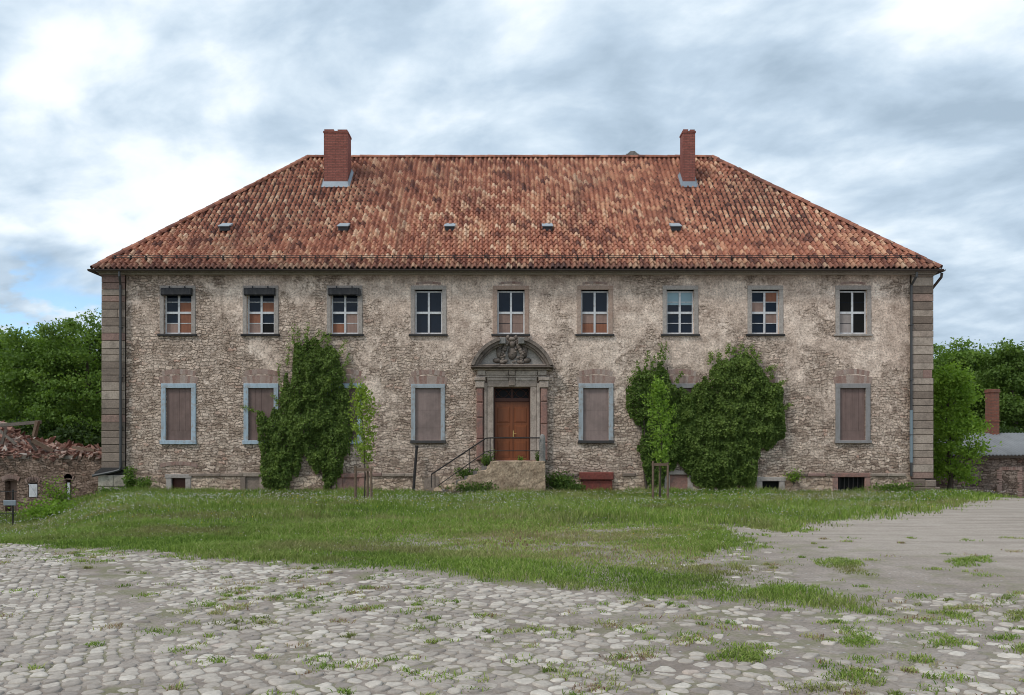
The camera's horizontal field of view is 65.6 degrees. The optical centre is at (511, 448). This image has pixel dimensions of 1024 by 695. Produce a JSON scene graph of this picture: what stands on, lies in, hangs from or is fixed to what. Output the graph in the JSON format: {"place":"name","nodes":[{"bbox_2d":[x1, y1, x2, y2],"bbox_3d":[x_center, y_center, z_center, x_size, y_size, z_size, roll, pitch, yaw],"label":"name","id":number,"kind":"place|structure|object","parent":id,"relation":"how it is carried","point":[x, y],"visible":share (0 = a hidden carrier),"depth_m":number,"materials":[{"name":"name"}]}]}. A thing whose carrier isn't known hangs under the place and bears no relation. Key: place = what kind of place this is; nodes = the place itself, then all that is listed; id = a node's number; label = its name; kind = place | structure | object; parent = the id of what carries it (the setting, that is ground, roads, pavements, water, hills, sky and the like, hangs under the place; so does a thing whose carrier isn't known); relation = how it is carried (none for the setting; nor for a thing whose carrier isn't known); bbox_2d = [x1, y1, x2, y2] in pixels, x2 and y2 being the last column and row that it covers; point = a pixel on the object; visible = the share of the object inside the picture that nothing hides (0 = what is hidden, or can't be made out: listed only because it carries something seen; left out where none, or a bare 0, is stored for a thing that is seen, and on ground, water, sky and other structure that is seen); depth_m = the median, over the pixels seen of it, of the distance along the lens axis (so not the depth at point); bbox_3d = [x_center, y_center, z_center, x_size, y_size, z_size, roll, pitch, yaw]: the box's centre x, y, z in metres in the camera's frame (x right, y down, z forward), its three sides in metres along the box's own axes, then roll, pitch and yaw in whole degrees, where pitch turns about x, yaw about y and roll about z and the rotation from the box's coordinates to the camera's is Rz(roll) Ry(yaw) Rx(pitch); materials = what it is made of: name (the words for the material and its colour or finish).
{"place":"outdoors","nodes":[
{"label":"outdoors","id":0,"kind":"place"},
{"bbox_2d":[31,502,934,525],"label":"turf ground","id":1,"kind":"structure","parent":0,"point":[480,517],"depth_m":18.66,"materials":[{"name":"green plant"}]},
{"bbox_2d":[39,475,77,506],"bbox_3d":[-17.951,1.792,31.493,1.381,1.523,1.023,0,0,-29],"label":"bramble bush","id":2,"kind":"object","parent":1,"relation":"on","point":[65,495],"visible":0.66,"depth_m":31.41,"materials":[{"name":"green plant"}]},
{"bbox_2d":[354,466,372,498],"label":"tree stakes","id":3,"kind":"object","parent":1,"relation":"on","point":[367,470],"visible":0.71,"depth_m":25.05,"materials":[{"name":"brown wood"}]},
{"bbox_2d":[439,480,504,492],"bbox_3d":[-1.508,1.500,30.333,2.515,0.676,0.530,0,0,0],"label":"nettle patch","id":4,"kind":"object","parent":1,"relation":"on","point":[478,486],"visible":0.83,"depth_m":30.26,"materials":[{"name":"green plant"}]},
{"bbox_2d":[433,460,545,493],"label":"entrance steps","id":5,"kind":"structure","parent":1,"relation":"on","point":[523,474],"depth_m":30.55,"materials":[{"name":"beige stone"}]},
{"bbox_2d":[453,467,478,478],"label":"fern clump","id":6,"kind":"object","parent":5,"relation":"on","point":[463,473],"visible":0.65,"depth_m":31.13,"materials":[{"name":"green plant"}]},
{"bbox_2d":[431,437,539,487],"bbox_3d":[-1.015,0.543,30.711,4.218,1.985,0.052,0,0,0],"label":"stair railing","id":7,"kind":"object","parent":5,"relation":"on","point":[490,438],"visible":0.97,"depth_m":30.70,"materials":[{"name":"black metal"}]},
{"bbox_2d":[480,451,495,465],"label":"box shrub","id":8,"kind":"object","parent":5,"relation":"on","point":[485,460],"visible":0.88,"depth_m":31.17,"materials":[{"name":"green plant"}]},
{"bbox_2d":[534,451,538,460],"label":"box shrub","id":9,"kind":"object","parent":5,"relation":"on","point":[537,457],"visible":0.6,"depth_m":31.25,"materials":[{"name":"green plant"}]},
{"bbox_2d":[539,434,545,461],"bbox_3d":[1.195,-0.035,30.870,0.251,1.070,0.251,0,0,0],"label":"stone post","id":10,"kind":"object","parent":5,"relation":"on","point":[542,448],"visible":0.95,"depth_m":30.77,"materials":[{"name":"grey stone"}]},
{"bbox_2d":[0,488,1015,553],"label":"meadow flowers","id":11,"kind":"object","parent":1,"relation":"on","point":[463,503],"visible":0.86,"depth_m":24.30,"materials":[{"name":"plant"}]},
{"bbox_2d":[0,483,1023,688],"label":"meadow grass","id":12,"kind":"structure","parent":1,"relation":"on","point":[282,537],"depth_m":15.70,"materials":[{"name":"green plant"}]},
{"bbox_2d":[640,375,676,498],"bbox_3d":[4.880,-0.291,26.184,1.282,4.282,1.122,0,0,0],"label":"young tree","id":13,"kind":"object","parent":1,"relation":"on","point":[658,385],"visible":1,"depth_m":26.09,"materials":[{"name":"green plant"}]},
{"bbox_2d":[0,497,1023,694],"bbox_3d":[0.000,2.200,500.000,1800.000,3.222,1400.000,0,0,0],"label":"ground","id":14,"kind":"structure","parent":0,"point":[947,530],"depth_m":8.38,"materials":[{"name":"grey stone"}]},
{"bbox_2d":[0,489,16,525],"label":"wire fence","id":15,"kind":"object","parent":14,"relation":"on","point":[6,502],"visible":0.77,"depth_m":26.96,"materials":[{"name":"black metal"}]},
{"bbox_2d":[0,332,52,418],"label":"dark tree","id":16,"kind":"object","parent":14,"relation":"on","point":[14,370],"visible":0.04,"depth_m":51.30,"materials":[{"name":"green plant"}]},
{"bbox_2d":[0,414,60,436],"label":"undergrowth shrub","id":17,"kind":"object","parent":14,"relation":"on","point":[31,428],"visible":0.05,"depth_m":44.25,"materials":[{"name":"green plant"}]},
{"bbox_2d":[3,322,79,399],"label":"dark tree","id":18,"kind":"object","parent":14,"relation":"on","point":[42,339],"depth_m":58.94,"materials":[{"name":"green plant"}]},
{"bbox_2d":[7,496,82,519],"bbox_3d":[-16.384,2.187,28.526,3.018,1.018,2.016,0,0,0],"label":"bramble bush","id":19,"kind":"object","parent":14,"relation":"on","point":[41,512],"visible":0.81,"depth_m":28.30,"materials":[{"name":"green plant"}]},
{"bbox_2d":[0,324,101,436],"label":"maple tree","id":20,"kind":"object","parent":14,"relation":"on","point":[9,361],"visible":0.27,"depth_m":46.49,"materials":[{"name":"green plant"}]},
{"bbox_2d":[0,307,102,439],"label":"maple tree","id":21,"kind":"object","parent":14,"relation":"on","point":[71,327],"visible":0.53,"depth_m":45.45,"materials":[{"name":"green plant"}]},
{"bbox_2d":[0,453,102,512],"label":"ruined outbuilding","id":22,"kind":"structure","parent":14,"relation":"on","point":[23,476],"depth_m":33.10,"materials":[{"name":"stone"}]},
{"bbox_2d":[0,420,101,461],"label":"roof rubble","id":23,"kind":"object","parent":22,"relation":"on","point":[23,446],"visible":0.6,"depth_m":33.74,"materials":[{"name":"tile"}]},
{"bbox_2d":[0,429,7,444],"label":"broken beam","id":24,"kind":"structure","parent":23,"relation":"on","point":[2,441],"depth_m":33.29,"materials":[{"name":"wood"}]},
{"bbox_2d":[0,429,16,444],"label":"broken beam","id":25,"kind":"structure","parent":23,"relation":"on","point":[9,438],"depth_m":33.30,"materials":[{"name":"wood"}]},
{"bbox_2d":[0,420,41,426],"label":"broken beam","id":26,"kind":"structure","parent":23,"relation":"on","point":[17,423],"depth_m":33.48,"materials":[{"name":"wood"}]},
{"bbox_2d":[27,438,37,450],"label":"broken beam","id":27,"kind":"structure","parent":23,"relation":"on","point":[32,444],"depth_m":33.31,"materials":[{"name":"wood"}]},
{"bbox_2d":[32,420,39,436],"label":"broken beam","id":28,"kind":"structure","parent":23,"relation":"on","point":[35,429],"depth_m":33.37,"materials":[{"name":"brown wood"}]},
{"bbox_2d":[31,439,53,451],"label":"broken beam","id":29,"kind":"structure","parent":23,"relation":"on","point":[41,445],"depth_m":33.38,"materials":[{"name":"brown wood"}]},
{"bbox_2d":[72,446,95,451],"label":"broken beam","id":30,"kind":"structure","parent":23,"relation":"on","point":[83,448],"depth_m":33.39,"materials":[{"name":"brown wood"}]},
{"bbox_2d":[21,419,102,446],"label":"undergrowth shrub","id":31,"kind":"object","parent":14,"relation":"on","point":[76,434],"visible":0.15,"depth_m":43.30,"materials":[{"name":"green plant"}]},
{"bbox_2d":[95,485,125,492],"bbox_3d":[-15.816,1.720,31.328,1.215,0.574,0.708,0,0,-19],"label":"nettle patch","id":32,"kind":"object","parent":14,"relation":"on","point":[106,489],"visible":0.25,"depth_m":31.25,"materials":[{"name":"green plant"}]},
{"bbox_2d":[121,465,139,489],"bbox_3d":[-15.139,1.256,31.570,0.636,1.233,0.668,0,0,0],"label":"elder shrub","id":33,"kind":"object","parent":14,"relation":"on","point":[129,477],"visible":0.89,"depth_m":31.45,"materials":[{"name":"green plant"}]},
{"bbox_2d":[131,476,156,488],"bbox_3d":[-14.579,1.439,31.517,0.930,0.830,0.797,0,0,-27],"label":"elder shrub","id":34,"kind":"object","parent":14,"relation":"on","point":[143,483],"visible":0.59,"depth_m":31.44,"materials":[{"name":"green plant"}]},
{"bbox_2d":[344,376,380,496],"bbox_3d":[-4.686,-0.252,25.168,1.193,4.129,1.008,0,0,-43],"label":"young tree","id":35,"kind":"object","parent":14,"relation":"on","point":[362,395],"visible":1,"depth_m":25.12,"materials":[{"name":"green plant"}]},
{"bbox_2d":[412,445,418,488],"bbox_3d":[-3.836,0.833,31.649,0.306,1.943,0.145,0,0,-40],"label":"iron pipe","id":36,"kind":"object","parent":14,"relation":"on","point":[415,466],"visible":0.87,"depth_m":31.60,"materials":[{"name":"black metal"}]},
{"bbox_2d":[424,475,438,490],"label":"stub wall","id":37,"kind":"structure","parent":14,"relation":"on","point":[427,483],"depth_m":31.30,"materials":[{"name":"stone"}]},
{"bbox_2d":[0,536,1023,694],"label":"joint weeds","id":38,"kind":"object","parent":14,"relation":"on","point":[628,627],"visible":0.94,"depth_m":7.33,"materials":[{"name":"green plant"}]},
{"bbox_2d":[0,528,1023,694],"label":"cobbled yard","id":39,"kind":"structure","parent":14,"relation":"on","point":[251,637],"depth_m":6.89,"materials":[{"name":"stone"}]},
{"bbox_2d":[87,129,945,492],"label":"manor house","id":40,"kind":"structure","parent":14,"relation":"on","point":[459,303],"depth_m":32.00,"materials":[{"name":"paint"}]},
{"bbox_2d":[157,286,196,335],"bbox_3d":[-13.450,-5.552,32.020,1.560,2.035,0.380,0,0,0],"label":"window","id":41,"kind":"structure","parent":40,"relation":"in","point":[180,301],"depth_m":32.11,"materials":[{"name":"stone"}]},
{"bbox_2d":[160,383,196,443],"bbox_3d":[-13.400,-1.405,32.045,1.460,2.450,0.310,0,0,0],"label":"window","id":42,"kind":"structure","parent":40,"relation":"in","point":[181,397],"depth_m":32.05,"materials":[{"name":"blue paint"}]},
{"bbox_2d":[165,474,191,489],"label":"cellar window","id":43,"kind":"structure","parent":40,"relation":"in","point":[179,480],"depth_m":31.90,"materials":[{"name":"stone"}]},
{"bbox_2d":[239,472,264,491],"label":"cellar window","id":44,"kind":"structure","parent":40,"relation":"in","point":[249,479],"depth_m":31.90,"materials":[{"name":"stone"}]},
{"bbox_2d":[240,286,279,335],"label":"window","id":45,"kind":"structure","parent":40,"relation":"in","point":[263,301],"depth_m":32.11,"materials":[{"name":"stone"}]},
{"bbox_2d":[242,383,278,443],"bbox_3d":[-10.080,-1.405,32.045,1.460,2.450,0.310,0,0,0],"label":"window","id":46,"kind":"structure","parent":40,"relation":"in","point":[260,399],"depth_m":32.05,"materials":[{"name":"blue paint"}]},
{"bbox_2d":[240,322,354,490],"bbox_3d":[-8.587,-1.562,31.593,4.636,7.042,0.813,0,0,0],"label":"wall creeper","id":47,"kind":"object","parent":40,"relation":"attached to","point":[270,460],"depth_m":31.66,"materials":[{"name":"green plant"}]},
{"bbox_2d":[325,286,363,335],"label":"window","id":48,"kind":"structure","parent":40,"relation":"in","point":[347,301],"depth_m":32.11,"materials":[{"name":"stone"}]},
{"bbox_2d":[327,383,362,443],"bbox_3d":[-6.720,-1.405,32.045,1.460,2.450,0.310,0,0,0],"label":"window","id":49,"kind":"structure","parent":40,"relation":"in","point":[346,385],"depth_m":32.05,"materials":[{"name":"blue paint"}]},
{"bbox_2d":[337,473,363,490],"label":"cellar window","id":50,"kind":"structure","parent":40,"relation":"in","point":[347,479],"depth_m":31.90,"materials":[{"name":"pink stone"}]},
{"bbox_2d":[410,384,445,442],"bbox_3d":[-3.360,-1.415,32.045,1.420,2.390,0.310,0,0,0],"label":"window","id":51,"kind":"structure","parent":40,"relation":"in","point":[430,398],"depth_m":32.05,"materials":[{"name":"blue paint"}]},
{"bbox_2d":[409,286,447,335],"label":"window","id":52,"kind":"structure","parent":40,"relation":"in","point":[428,308],"depth_m":32.12,"materials":[{"name":"glass"}]},
{"bbox_2d":[491,286,529,335],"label":"window","id":53,"kind":"structure","parent":40,"relation":"in","point":[510,308],"depth_m":32.12,"materials":[{"name":"white paint"}]},
{"bbox_2d":[494,388,529,459],"bbox_3d":[0.020,-1.010,32.259,1.480,2.940,0.162,0,0,0],"label":"door","id":54,"kind":"structure","parent":40,"relation":"in","point":[511,405],"depth_m":32.24,"materials":[{"name":"brown wood"}]},
{"bbox_2d":[575,286,613,335],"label":"window","id":55,"kind":"structure","parent":40,"relation":"in","point":[592,306],"depth_m":32.14,"materials":[{"name":"white paint"}]},
{"bbox_2d":[578,383,613,442],"bbox_3d":[3.400,-1.425,32.045,1.460,2.410,0.310,0,0,0],"label":"window","id":56,"kind":"structure","parent":40,"relation":"in","point":[593,397],"depth_m":32.05,"materials":[{"name":"blue paint"}]},
{"bbox_2d":[625,341,700,489],"bbox_3d":[6.100,-1.192,31.691,3.082,6.295,0.664,0,0,0],"label":"wall creeper","id":57,"kind":"object","parent":40,"relation":"attached to","point":[674,452],"depth_m":31.71,"materials":[{"name":"green plant"}]},
{"bbox_2d":[664,470,692,490],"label":"cellar window","id":58,"kind":"structure","parent":40,"relation":"in","point":[678,478],"depth_m":31.97,"materials":[{"name":"stone"}]},
{"bbox_2d":[664,383,695,441],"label":"window","id":59,"kind":"structure","parent":40,"relation":"in","point":[688,386],"depth_m":31.95,"materials":[{"name":"grey paint"}]},
{"bbox_2d":[661,286,699,335],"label":"window","id":60,"kind":"structure","parent":40,"relation":"in","point":[677,306],"depth_m":32.13,"materials":[{"name":"glass"}]},
{"bbox_2d":[678,341,793,490],"bbox_3d":[8.971,-1.182,31.587,4.730,6.275,0.826,0,0,0],"label":"wall creeper","id":61,"kind":"object","parent":40,"relation":"attached to","point":[716,424],"depth_m":31.52,"materials":[{"name":"green plant"}]},
{"bbox_2d":[741,385,777,442],"bbox_3d":[9.960,-1.425,32.045,1.460,2.410,0.310,0,0,0],"label":"window","id":62,"kind":"structure","parent":40,"relation":"in","point":[770,385],"depth_m":32.05,"materials":[{"name":"grey paint"}]},
{"bbox_2d":[746,286,784,335],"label":"window","id":63,"kind":"structure","parent":40,"relation":"in","point":[762,306],"depth_m":32.13,"materials":[{"name":"stone"}]},
{"bbox_2d":[757,477,785,489],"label":"cellar window","id":64,"kind":"structure","parent":40,"relation":"in","point":[763,481],"depth_m":31.90,"materials":[{"name":"stone"}]},
{"bbox_2d":[782,468,804,484],"bbox_3d":[11.270,1.095,31.762,0.918,0.717,0.462,0,0,14],"label":"wall weed","id":65,"kind":"object","parent":40,"relation":"attached to","point":[793,477],"depth_m":31.74,"materials":[{"name":"green plant"}]},
{"bbox_2d":[832,473,871,491],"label":"cellar window","id":66,"kind":"structure","parent":40,"relation":"in","point":[844,481],"depth_m":32.02,"materials":[{"name":"pink stone"}]},
{"bbox_2d":[834,286,872,335],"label":"window","id":67,"kind":"structure","parent":40,"relation":"in","point":[850,306],"depth_m":32.10,"materials":[{"name":"glass"}]},
{"bbox_2d":[835,383,871,442],"bbox_3d":[13.740,-1.425,32.045,1.460,2.410,0.310,0,0,0],"label":"window","id":68,"kind":"structure","parent":40,"relation":"in","point":[852,400],"depth_m":32.05,"materials":[{"name":"grey paint"}]},
{"bbox_2d":[545,468,580,492],"bbox_3d":[1.927,1.310,31.331,1.784,1.090,1.013,0,0,0],"label":"nettle patch","id":69,"kind":"object","parent":14,"relation":"on","point":[556,481],"visible":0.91,"depth_m":31.22,"materials":[{"name":"green plant"}]},
{"bbox_2d":[561,481,585,491],"bbox_3d":[2.410,1.535,31.335,1.052,0.642,0.998,0,0,0],"label":"nettle patch","id":70,"kind":"object","parent":14,"relation":"on","point":[578,486],"visible":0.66,"depth_m":31.16,"materials":[{"name":"green plant"}]},
{"bbox_2d":[652,461,668,499],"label":"tree stakes","id":71,"kind":"object","parent":14,"relation":"on","point":[660,464],"visible":0.65,"depth_m":26.05,"materials":[{"name":"brown wood"}]},
{"bbox_2d":[865,480,922,491],"bbox_3d":[15.173,1.561,31.476,2.367,0.633,0.803,0,0,0],"label":"nettle patch","id":72,"kind":"object","parent":14,"relation":"on","point":[896,487],"visible":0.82,"depth_m":31.42,"materials":[{"name":"green plant"}]},
{"bbox_2d":[932,359,1001,489],"bbox_3d":[19.602,-0.671,35.551,4.005,6.643,3.648,0,0,36],"label":"maple tree","id":73,"kind":"object","parent":14,"relation":"on","point":[947,385],"visible":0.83,"depth_m":34.93,"materials":[{"name":"green plant"}]},
{"bbox_2d":[932,389,1023,497],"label":"shed","id":74,"kind":"structure","parent":14,"relation":"on","point":[1002,468],"depth_m":38.00,"materials":[{"name":"brick"}]},
{"bbox_2d":[997,467,1021,497],"bbox_3d":[23.812,1.801,38.028,1.206,1.899,0.145,0,0,0],"label":"blocked doorway","id":75,"kind":"structure","parent":74,"relation":"in","point":[1009,480],"depth_m":37.97,"materials":[{"name":"stone"}]},
{"bbox_2d":[933,336,1023,428],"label":"oak tree","id":76,"kind":"object","parent":14,"relation":"on","point":[971,358],"visible":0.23,"depth_m":50.37,"materials":[{"name":"green plant"}]},
{"bbox_2d":[935,421,1023,432],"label":"undergrowth shrub","id":77,"kind":"object","parent":14,"relation":"on","point":[1010,429],"visible":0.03,"depth_m":45.22,"materials":[{"name":"green plant"}]},
{"bbox_2d":[959,341,1023,432],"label":"oak tree","id":78,"kind":"object","parent":14,"relation":"on","point":[1008,360],"visible":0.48,"depth_m":48.30,"materials":[{"name":"green plant"}]},
{"bbox_2d":[0,0,1023,391],"label":"sky","id":79,"kind":"structure","parent":0,"point":[121,121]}
]}

